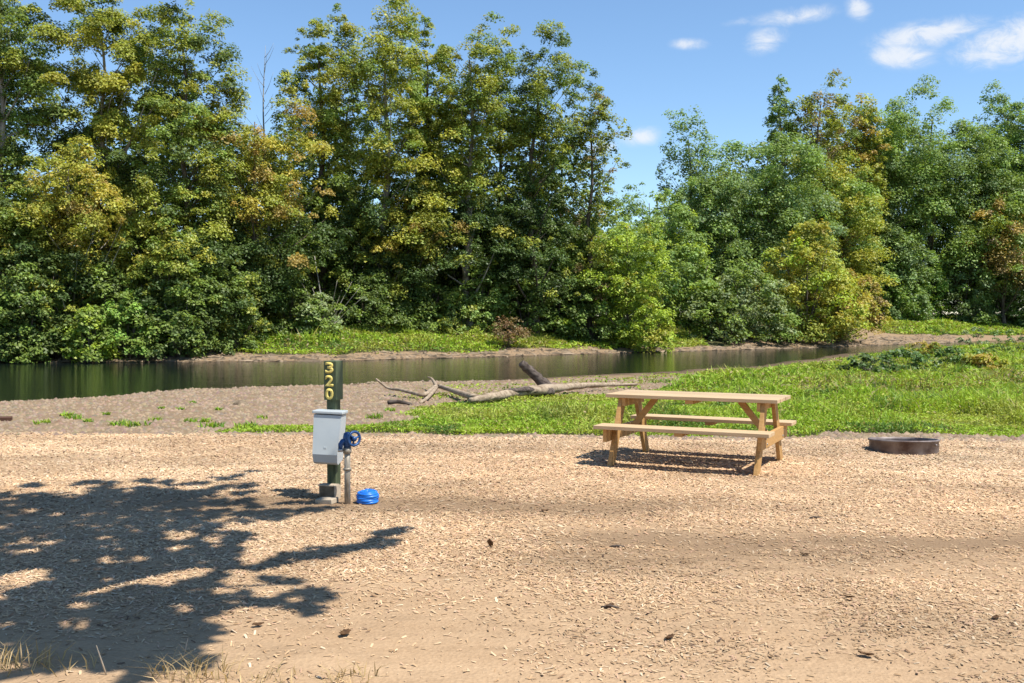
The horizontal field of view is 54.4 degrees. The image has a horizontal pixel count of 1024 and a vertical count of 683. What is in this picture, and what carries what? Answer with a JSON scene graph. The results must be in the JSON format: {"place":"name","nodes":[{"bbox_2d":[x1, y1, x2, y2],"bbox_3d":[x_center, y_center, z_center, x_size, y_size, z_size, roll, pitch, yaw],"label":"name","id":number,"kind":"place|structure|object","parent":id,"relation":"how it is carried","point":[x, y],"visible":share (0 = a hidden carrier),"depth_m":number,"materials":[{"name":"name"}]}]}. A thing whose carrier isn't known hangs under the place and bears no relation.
{"place":"outdoors","nodes":[
{"label":"outdoors","id":0,"kind":"place"},
{"bbox_2d":[0,340,1022,401],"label":"river water","id":1,"kind":"structure","parent":0,"point":[37,381],"depth_m":44.68,"materials":[{"name":"green liquid"}]},
{"bbox_2d":[0,316,1023,682],"bbox_3d":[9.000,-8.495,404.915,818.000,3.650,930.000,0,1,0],"label":"ground","id":2,"kind":"structure","parent":0,"point":[454,654],"depth_m":5.77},
{"bbox_2d":[0,288,34,362],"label":"shrub","id":3,"kind":"object","parent":2,"relation":"on","point":[15,329],"visible":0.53,"depth_m":50.85,"materials":[{"name":"green plant"}]},
{"bbox_2d":[0,630,60,676],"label":"dry grass tuft","id":4,"kind":"object","parent":2,"relation":"on","point":[15,659],"visible":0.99,"depth_m":4.56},
{"bbox_2d":[0,174,71,350],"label":"tree","id":5,"kind":"object","parent":2,"relation":"on","point":[16,235],"visible":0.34,"depth_m":53.15,"materials":[{"name":"green plant"}]},
{"bbox_2d":[0,0,72,347],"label":"tree","id":6,"kind":"object","parent":2,"relation":"on","point":[13,155],"visible":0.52,"depth_m":55.38,"materials":[{"name":"green plant"}]},
{"bbox_2d":[0,261,75,363],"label":"shrub","id":7,"kind":"object","parent":2,"relation":"on","point":[14,299],"visible":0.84,"depth_m":50.76,"materials":[{"name":"green plant"}]},
{"bbox_2d":[0,19,80,307],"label":"tree","id":8,"kind":"object","parent":2,"relation":"on","point":[18,140],"visible":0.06,"depth_m":66.00,"materials":[{"name":"green plant"}]},
{"bbox_2d":[8,248,90,359],"bbox_3d":[-24.097,-1.975,52.613,4.398,5.942,4.187,0,1,0],"label":"shrub","id":9,"kind":"object","parent":2,"relation":"on","point":[49,268],"visible":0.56,"depth_m":51.87,"materials":[{"name":"green plant"}]},
{"bbox_2d":[9,643,107,676],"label":"dry grass tuft","id":10,"kind":"object","parent":2,"relation":"on","point":[95,662],"visible":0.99,"depth_m":4.54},
{"bbox_2d":[0,136,151,328],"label":"tree","id":11,"kind":"object","parent":2,"relation":"on","point":[73,236],"visible":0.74,"depth_m":52.78,"materials":[{"name":"green plant"}]},
{"bbox_2d":[59,303,121,362],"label":"shrub","id":12,"kind":"object","parent":2,"relation":"on","point":[88,317],"visible":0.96,"depth_m":50.95,"materials":[{"name":"green plant"}]},
{"bbox_2d":[0,0,203,307],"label":"tree","id":13,"kind":"object","parent":2,"relation":"on","point":[89,84],"visible":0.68,"depth_m":56.03,"materials":[{"name":"green plant"}]},
{"bbox_2d":[68,260,138,354],"bbox_3d":[-21.523,-1.722,53.139,3.652,5.286,3.283,1,2,20],"label":"shrub","id":14,"kind":"object","parent":2,"relation":"on","point":[109,287],"visible":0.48,"depth_m":52.69,"materials":[{"name":"green plant"}]},
{"bbox_2d":[94,288,169,359],"bbox_3d":[-20.297,-0.888,52.736,4.018,3.912,4.168,-1,2,-38],"label":"shrub","id":15,"kind":"object","parent":2,"relation":"on","point":[130,349],"visible":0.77,"depth_m":51.94,"materials":[{"name":"green plant"}]},
{"bbox_2d":[112,264,171,352],"bbox_3d":[-19.886,-1.897,54.481,3.555,5.202,3.965,0,1,0],"label":"shrub","id":16,"kind":"object","parent":2,"relation":"on","point":[137,282],"visible":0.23,"depth_m":53.97,"materials":[{"name":"green plant"}]},
{"bbox_2d":[70,64,218,317],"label":"tree","id":17,"kind":"object","parent":2,"relation":"on","point":[132,154],"visible":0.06,"depth_m":68.50,"materials":[{"name":"green plant"}]},
{"bbox_2d":[105,211,214,335],"bbox_3d":[-19.247,-3.183,54.452,6.468,7.831,5.420,0,1,0],"label":"tree","id":18,"kind":"object","parent":2,"relation":"on","point":[153,260],"visible":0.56,"depth_m":53.38,"materials":[{"name":"green plant"}]},
{"bbox_2d":[138,284,219,360],"bbox_3d":[-17.975,-1.033,53.155,3.949,4.059,4.647,1,2,34],"label":"shrub","id":19,"kind":"object","parent":2,"relation":"on","point":[176,326],"visible":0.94,"depth_m":52.48,"materials":[{"name":"green plant"}]},
{"bbox_2d":[124,644,238,682],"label":"dry grass tuft","id":20,"kind":"object","parent":2,"relation":"on","point":[196,660],"visible":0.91,"depth_m":4.43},
{"bbox_2d":[113,0,263,324],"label":"tree","id":21,"kind":"object","parent":2,"relation":"on","point":[186,185],"visible":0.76,"depth_m":55.87,"materials":[{"name":"green plant"}]},
{"bbox_2d":[157,260,239,356],"bbox_3d":[-17.193,-1.818,54.328,4.350,5.273,4.433,0,1,0],"label":"shrub","id":22,"kind":"object","parent":2,"relation":"on","point":[210,318],"visible":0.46,"depth_m":53.91,"materials":[{"name":"green plant"}]},
{"bbox_2d":[158,647,248,682],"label":"dry grass tuft","id":23,"kind":"object","parent":2,"relation":"on","point":[222,669],"visible":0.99,"depth_m":4.40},
{"bbox_2d":[162,236,264,346],"bbox_3d":[-16.892,-2.704,55.844,5.684,6.604,5.658,0,1,0],"label":"tree","id":24,"kind":"object","parent":2,"relation":"on","point":[237,280],"visible":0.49,"depth_m":54.91,"materials":[{"name":"green plant"}]},
{"bbox_2d":[159,104,278,314],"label":"tree","id":25,"kind":"object","parent":2,"relation":"on","point":[175,157],"visible":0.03,"depth_m":67.66,"materials":[{"name":"green plant"}]},
{"bbox_2d":[199,283,273,352],"bbox_3d":[-15.923,-1.414,56.042,4.355,4.053,4.659,0,1,0],"label":"shrub","id":26,"kind":"object","parent":2,"relation":"on","point":[231,327],"visible":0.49,"depth_m":55.61,"materials":[{"name":"green plant"}]},
{"bbox_2d":[164,79,357,337],"bbox_3d":[-14.668,-7.610,59.479,10.909,15.118,8.377,0,1,0],"label":"tree","id":27,"kind":"object","parent":2,"relation":"on","point":[277,202],"visible":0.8,"depth_m":58.39,"materials":[{"name":"green plant"}]},
{"bbox_2d":[232,257,297,332],"bbox_3d":[-15.289,-2.896,61.184,5.068,4.995,4.112,-1,2,-19],"label":"shrub","id":28,"kind":"object","parent":2,"relation":"on","point":[269,317],"visible":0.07,"depth_m":60.08,"materials":[{"name":"green plant"}]},
{"bbox_2d":[257,274,332,335],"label":"shrub","id":29,"kind":"object","parent":2,"relation":"on","point":[294,291],"visible":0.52,"depth_m":59.16,"materials":[{"name":"green plant"}]},
{"bbox_2d":[233,105,359,315],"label":"tree","id":30,"kind":"object","parent":2,"relation":"on","point":[283,163],"visible":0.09,"depth_m":73.53,"materials":[{"name":"green plant"}]},
{"bbox_2d":[269,3,366,300],"bbox_3d":[-12.406,-11.378,65.426,6.366,21.312,6.068,0,1,0],"label":"tree","id":31,"kind":"object","parent":2,"relation":"on","point":[319,51],"visible":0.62,"depth_m":64.52,"materials":[{"name":"green plant"}]},
{"bbox_2d":[286,291,349,338],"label":"shrub","id":32,"kind":"object","parent":2,"relation":"on","point":[316,307],"visible":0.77,"depth_m":59.05,"materials":[{"name":"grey plant"}]},
{"bbox_2d":[312,360,347,498],"bbox_3d":[-1.570,0.870,8.665,0.272,1.400,0.302,0,1,8],"label":"hookup post","id":33,"kind":"object","parent":2,"relation":"on","point":[329,424],"visible":0.95,"depth_m":8.61,"materials":[{"name":"metal"}]},
{"bbox_2d":[291,201,393,318],"bbox_3d":[-11.093,-4.924,65.099,6.884,8.386,7.226,0,1,0],"label":"tree","id":34,"kind":"object","parent":2,"relation":"on","point":[342,280],"visible":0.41,"depth_m":63.48,"materials":[{"name":"green plant"}]},
{"bbox_2d":[291,57,398,272],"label":"tree","id":35,"kind":"object","parent":2,"relation":"on","point":[363,107],"visible":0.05,"depth_m":76.73,"materials":[{"name":"green plant"}]},
{"bbox_2d":[315,264,379,325],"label":"shrub","id":36,"kind":"object","parent":2,"relation":"on","point":[331,284],"visible":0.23,"depth_m":64.15,"materials":[{"name":"green plant"}]},
{"bbox_2d":[338,431,360,503],"bbox_3d":[-1.373,1.115,8.426,0.204,0.724,0.100,-1,2,-28],"label":"water hydrant","id":37,"kind":"object","parent":2,"relation":"on","point":[346,442],"visible":0.95,"depth_m":8.40,"materials":[{"name":"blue metal"}]},
{"bbox_2d":[310,656,391,682],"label":"dry grass tuft","id":38,"kind":"object","parent":2,"relation":"on","point":[359,669],"visible":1,"depth_m":4.39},
{"bbox_2d":[356,489,378,504],"bbox_3d":[-1.230,1.324,8.484,0.195,0.109,0.196,2,4,0],"label":"hose coil","id":39,"kind":"object","parent":2,"relation":"on","point":[367,497],"visible":1,"depth_m":8.41,"materials":[{"name":"blue plastic"}]},
{"bbox_2d":[328,273,413,329],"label":"shrub","id":40,"kind":"object","parent":2,"relation":"on","point":[377,298],"visible":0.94,"depth_m":62.31,"materials":[{"name":"green plant"}]},
{"bbox_2d":[300,0,450,324],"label":"tree","id":41,"kind":"object","parent":2,"relation":"on","point":[378,164],"visible":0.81,"depth_m":63.50,"materials":[{"name":"green plant"}]},
{"bbox_2d":[359,299,423,329],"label":"shrub","id":42,"kind":"object","parent":2,"relation":"on","point":[407,312],"visible":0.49,"depth_m":63.26,"materials":[{"name":"green plant"}]},
{"bbox_2d":[346,179,471,318],"bbox_3d":[-6.888,-5.567,64.918,8.642,9.874,7.028,0,1,0],"label":"tree","id":43,"kind":"object","parent":2,"relation":"on","point":[431,268],"visible":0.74,"depth_m":63.46,"materials":[{"name":"green plant"}]},
{"bbox_2d":[391,14,467,317],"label":"tree","id":44,"kind":"object","parent":2,"relation":"on","point":[429,24],"visible":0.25,"depth_m":67.37,"materials":[{"name":"green plant"}]},
{"bbox_2d":[388,279,473,331],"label":"shrub","id":45,"kind":"object","parent":2,"relation":"on","point":[431,306],"visible":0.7,"depth_m":64.13,"materials":[{"name":"green plant"}]},
{"bbox_2d":[372,66,493,310],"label":"tree","id":46,"kind":"object","parent":2,"relation":"on","point":[444,179],"visible":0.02,"depth_m":76.91,"materials":[{"name":"green plant"}]},
{"bbox_2d":[430,296,489,333],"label":"shrub","id":47,"kind":"object","parent":2,"relation":"on","point":[457,324],"visible":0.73,"depth_m":64.44,"materials":[{"name":"green plant"}]},
{"bbox_2d":[412,11,524,327],"bbox_3d":[-2.987,-11.028,65.895,7.816,21.131,7.547,0,1,0],"label":"tree","id":48,"kind":"object","parent":2,"relation":"on","point":[462,126],"visible":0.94,"depth_m":64.70,"materials":[{"name":"green plant"}]},
{"bbox_2d":[444,261,516,331],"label":"shrub","id":49,"kind":"object","parent":2,"relation":"on","point":[478,301],"visible":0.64,"depth_m":65.20,"materials":[{"name":"green plant"}]},
{"bbox_2d":[422,202,538,317],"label":"tree","id":50,"kind":"object","parent":2,"relation":"on","point":[486,239],"visible":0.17,"depth_m":66.77,"materials":[{"name":"green plant"}]},
{"bbox_2d":[446,63,563,317],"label":"tree","id":51,"kind":"object","parent":2,"relation":"on","point":[497,190],"visible":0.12,"depth_m":76.03,"materials":[{"name":"green plant"}]},
{"bbox_2d":[375,360,637,403],"bbox_3d":[-0.272,0.910,24.485,6.242,0.946,9.586,0,1,10],"label":"driftwood log","id":52,"kind":"object","parent":2,"relation":"on","point":[545,386],"visible":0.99,"depth_m":22.70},
{"bbox_2d":[51,334,962,362],"bbox_3d":[10.392,0.206,70.815,79.273,0.800,10.141,-1,2,-31],"label":"riverbank debris","id":53,"kind":"object","parent":2,"relation":"on","point":[222,356],"visible":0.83,"depth_m":59.43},
{"bbox_2d":[488,316,534,347],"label":"dead shrub","id":54,"kind":"object","parent":2,"relation":"on","point":[507,337],"visible":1,"depth_m":61.62,"materials":[{"name":"brown plant"}]},
{"bbox_2d":[0,376,1023,441],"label":"river gravel","id":55,"kind":"structure","parent":2,"relation":"on","point":[61,404],"depth_m":18.46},
{"bbox_2d":[0,431,1023,682],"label":"wood chip mulch","id":56,"kind":"object","parent":2,"relation":"on","point":[700,449],"visible":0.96,"depth_m":8.00,"materials":[{"name":"wood"}]},
{"bbox_2d":[593,390,795,475],"bbox_3d":[2.022,0.954,10.857,1.864,0.754,1.483,1,2,26],"label":"picnic table","id":57,"kind":"object","parent":56,"relation":"on","point":[613,433],"visible":0.98,"depth_m":10.69,"materials":[{"name":"brown wood"}]},
{"bbox_2d":[493,268,554,332],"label":"shrub","id":58,"kind":"object","parent":2,"relation":"on","point":[528,307],"visible":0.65,"depth_m":66.33,"materials":[{"name":"green plant"}]},
{"bbox_2d":[466,19,599,334],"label":"tree","id":59,"kind":"object","parent":2,"relation":"on","point":[533,90],"visible":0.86,"depth_m":65.82,"materials":[{"name":"green plant"}]},
{"bbox_2d":[488,192,580,320],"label":"tree","id":60,"kind":"object","parent":2,"relation":"on","point":[559,204],"visible":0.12,"depth_m":68.47,"materials":[{"name":"green plant"}]},
{"bbox_2d":[492,116,619,315],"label":"tree","id":61,"kind":"object","parent":2,"relation":"on","point":[562,194],"visible":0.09,"depth_m":77.10,"materials":[{"name":"green plant"}]},
{"bbox_2d":[522,254,591,334],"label":"shrub","id":62,"kind":"object","parent":2,"relation":"on","point":[556,323],"visible":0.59,"depth_m":66.84,"materials":[{"name":"green plant"}]},
{"bbox_2d":[545,78,632,334],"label":"tree","id":63,"kind":"object","parent":2,"relation":"on","point":[590,123],"visible":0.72,"depth_m":68.48,"materials":[{"name":"green plant"}]},
{"bbox_2d":[551,291,629,341],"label":"shrub","id":64,"kind":"object","parent":2,"relation":"on","point":[604,328],"visible":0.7,"depth_m":66.75,"materials":[{"name":"green plant"}]},
{"bbox_2d":[544,197,642,327],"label":"tree","id":65,"kind":"object","parent":2,"relation":"on","point":[608,204],"visible":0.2,"depth_m":69.67,"materials":[{"name":"green plant"}]},
{"bbox_2d":[203,341,1023,436],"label":"meadow grass","id":66,"kind":"structure","parent":2,"relation":"on","point":[999,392],"depth_m":17.44,"materials":[{"name":"plant"}]},
{"bbox_2d":[204,313,1023,355],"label":"riverbank grass","id":67,"kind":"structure","parent":2,"relation":"on","point":[425,337],"depth_m":62.34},
{"bbox_2d":[577,222,680,344],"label":"shrub","id":68,"kind":"object","parent":2,"relation":"on","point":[628,303],"visible":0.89,"depth_m":66.30,"materials":[{"name":"green plant"}]},
{"bbox_2d":[621,297,676,353],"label":"shrub","id":69,"kind":"object","parent":2,"relation":"on","point":[663,335],"visible":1,"depth_m":64.53,"materials":[{"name":"green plant"}]},
{"bbox_2d":[608,182,705,307],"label":"tree","id":70,"kind":"object","parent":2,"relation":"on","point":[637,210],"visible":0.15,"depth_m":88.80,"materials":[{"name":"green plant"}]},
{"bbox_2d":[631,202,717,319],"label":"tree","id":71,"kind":"object","parent":2,"relation":"on","point":[685,214],"visible":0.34,"depth_m":84.90,"materials":[{"name":"green plant"}]},
{"bbox_2d":[629,242,745,328],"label":"shrub","id":72,"kind":"object","parent":2,"relation":"on","point":[691,282],"visible":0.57,"depth_m":76.90,"materials":[{"name":"green plant"}]},
{"bbox_2d":[655,106,720,310],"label":"tree","id":73,"kind":"object","parent":2,"relation":"on","point":[688,163],"visible":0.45,"depth_m":97.20,"materials":[{"name":"green plant"}]},
{"bbox_2d":[651,166,746,306],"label":"tree","id":74,"kind":"object","parent":2,"relation":"on","point":[661,212],"visible":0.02,"depth_m":118.30,"materials":[{"name":"green plant"}]},
{"bbox_2d":[659,167,788,314],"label":"tree","id":75,"kind":"object","parent":2,"relation":"on","point":[716,224],"visible":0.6,"depth_m":90.53,"materials":[{"name":"green plant"}]},
{"bbox_2d":[677,288,770,344],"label":"shrub","id":76,"kind":"object","parent":2,"relation":"on","point":[699,305],"visible":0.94,"depth_m":73.35,"materials":[{"name":"green plant"}]},
{"bbox_2d":[697,139,781,304],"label":"tree","id":77,"kind":"object","parent":2,"relation":"on","point":[748,160],"visible":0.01,"depth_m":117.61,"materials":[{"name":"green plant"}]},
{"bbox_2d":[697,258,808,342],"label":"shrub","id":78,"kind":"object","parent":2,"relation":"on","point":[774,301],"visible":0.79,"depth_m":75.35,"materials":[{"name":"green plant"}]},
{"bbox_2d":[686,130,850,315],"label":"tree","id":79,"kind":"object","parent":2,"relation":"on","point":[783,199],"visible":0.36,"depth_m":92.16,"materials":[{"name":"green plant"}]},
{"bbox_2d":[755,74,801,292],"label":"tree","id":80,"kind":"object","parent":2,"relation":"on","point":[773,117],"visible":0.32,"depth_m":102.12,"materials":[{"name":"green plant"}]},
{"bbox_2d":[751,124,859,314],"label":"tree","id":81,"kind":"object","parent":2,"relation":"on","point":[801,134],"visible":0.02,"depth_m":116.42,"materials":[{"name":"green plant"}]},
{"bbox_2d":[751,218,872,343],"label":"shrub","id":82,"kind":"object","parent":2,"relation":"on","point":[799,255],"visible":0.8,"depth_m":78.32,"materials":[{"name":"green plant"}]},
{"bbox_2d":[772,69,875,268],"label":"tree","id":83,"kind":"object","parent":2,"relation":"on","point":[810,106],"visible":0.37,"depth_m":100.98,"materials":[{"name":"green plant"}]},
{"bbox_2d":[774,146,900,313],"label":"tree","id":84,"kind":"object","parent":2,"relation":"on","point":[862,228],"visible":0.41,"depth_m":97.31,"materials":[{"name":"green plant"}]},
{"bbox_2d":[797,266,884,341],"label":"shrub","id":85,"kind":"object","parent":2,"relation":"on","point":[861,283],"visible":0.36,"depth_m":80.75,"materials":[{"name":"green plant"}]},
{"bbox_2d":[818,93,892,314],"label":"tree","id":86,"kind":"object","parent":2,"relation":"on","point":[862,155],"visible":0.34,"depth_m":105.09,"materials":[{"name":"green plant"}]},
{"bbox_2d":[836,352,895,370],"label":"weed clump","id":87,"kind":"object","parent":2,"relation":"on","point":[862,364],"visible":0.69,"depth_m":38.53,"materials":[{"name":"green plant"}]},
{"bbox_2d":[846,273,892,326],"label":"shrub","id":88,"kind":"object","parent":2,"relation":"on","point":[879,301],"visible":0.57,"depth_m":92.44,"materials":[{"name":"green plant"}]},
{"bbox_2d":[828,104,958,315],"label":"tree","id":89,"kind":"object","parent":2,"relation":"on","point":[893,179],"visible":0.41,"depth_m":105.88,"materials":[{"name":"green plant"}]},
{"bbox_2d":[861,234,935,320],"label":"shrub","id":90,"kind":"object","parent":2,"relation":"on","point":[892,264],"visible":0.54,"depth_m":104.05,"materials":[{"name":"green plant"}]},
{"bbox_2d":[868,437,939,455],"bbox_3d":[4.638,1.256,11.788,0.801,0.205,0.801,0,-2,0],"label":"fire ring","id":91,"kind":"object","parent":2,"relation":"on","point":[908,445],"visible":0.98,"depth_m":11.48,"materials":[{"name":"metal"}]},
{"bbox_2d":[866,346,943,375],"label":"weed clump","id":92,"kind":"object","parent":2,"relation":"on","point":[906,354],"visible":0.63,"depth_m":32.79,"materials":[{"name":"green plant"}]},
{"bbox_2d":[882,290,930,321],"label":"shrub","id":93,"kind":"object","parent":2,"relation":"on","point":[904,311],"visible":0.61,"depth_m":103.40,"materials":[{"name":"green plant"}]},
{"bbox_2d":[859,119,964,305],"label":"tree","id":94,"kind":"object","parent":2,"relation":"on","point":[926,127],"visible":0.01,"depth_m":129.80,"materials":[{"name":"green plant"}]},
{"bbox_2d":[904,340,956,356],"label":"weed clump","id":95,"kind":"object","parent":2,"relation":"on","point":[927,346],"visible":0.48,"depth_m":51.30,"materials":[{"name":"green plant"}]},
{"bbox_2d":[912,250,952,318],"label":"shrub","id":96,"kind":"object","parent":2,"relation":"on","point":[932,298],"visible":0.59,"depth_m":107.59,"materials":[{"name":"green plant"}]},
{"bbox_2d":[861,74,1023,315],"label":"tree","id":97,"kind":"object","parent":2,"relation":"on","point":[899,118],"visible":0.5,"depth_m":108.44,"materials":[{"name":"green plant"}]},
{"bbox_2d":[931,345,983,367],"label":"weed clump","id":98,"kind":"object","parent":2,"relation":"on","point":[947,350],"visible":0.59,"depth_m":38.34,"materials":[{"name":"green plant"}]},
{"bbox_2d":[930,238,999,323],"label":"shrub","id":99,"kind":"object","parent":2,"relation":"on","point":[975,298],"visible":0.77,"depth_m":107.49,"materials":[{"name":"green plant"}]},
{"bbox_2d":[926,119,1023,315],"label":"tree","id":100,"kind":"object","parent":2,"relation":"on","point":[999,149],"visible":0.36,"depth_m":109.37,"materials":[{"name":"green plant"}]},
{"bbox_2d":[956,326,996,344],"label":"weed clump","id":101,"kind":"object","parent":2,"relation":"on","point":[973,336],"visible":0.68,"depth_m":73.26,"materials":[{"name":"green plant"}]},
{"bbox_2d":[956,352,1010,370],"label":"weed clump","id":102,"kind":"object","parent":2,"relation":"on","point":[978,359],"visible":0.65,"depth_m":36.99,"materials":[{"name":"yellow plant"}]},
{"bbox_2d":[949,187,1023,323],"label":"tree","id":103,"kind":"object","parent":2,"relation":"on","point":[1009,225],"visible":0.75,"depth_m":106.85,"materials":[{"name":"green plant"}]},
{"bbox_2d":[962,250,1023,324],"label":"shrub","id":104,"kind":"object","parent":2,"relation":"on","point":[1013,303],"visible":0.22,"depth_m":109.14,"materials":[{"name":"green plant"}]},
{"bbox_2d":[967,79,1023,315],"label":"tree","id":105,"kind":"object","parent":2,"relation":"on","point":[1002,99],"visible":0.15,"depth_m":117.97,"materials":[{"name":"green plant"}]},
{"bbox_2d":[971,101,1023,310],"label":"tree","id":106,"kind":"object","parent":2,"relation":"on","point":[1017,106],"visible":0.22,"depth_m":114.48,"materials":[{"name":"green plant"}]},
{"bbox_2d":[983,329,1023,353],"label":"weed clump","id":107,"kind":"object","parent":2,"relation":"on","point":[999,347],"visible":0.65,"depth_m":56.13,"materials":[{"name":"green plant"}]},
{"bbox_2d":[2,0,1023,315],"label":"sky","id":108,"kind":"structure","parent":0,"point":[724,58],"materials":[{"name":"blue"}]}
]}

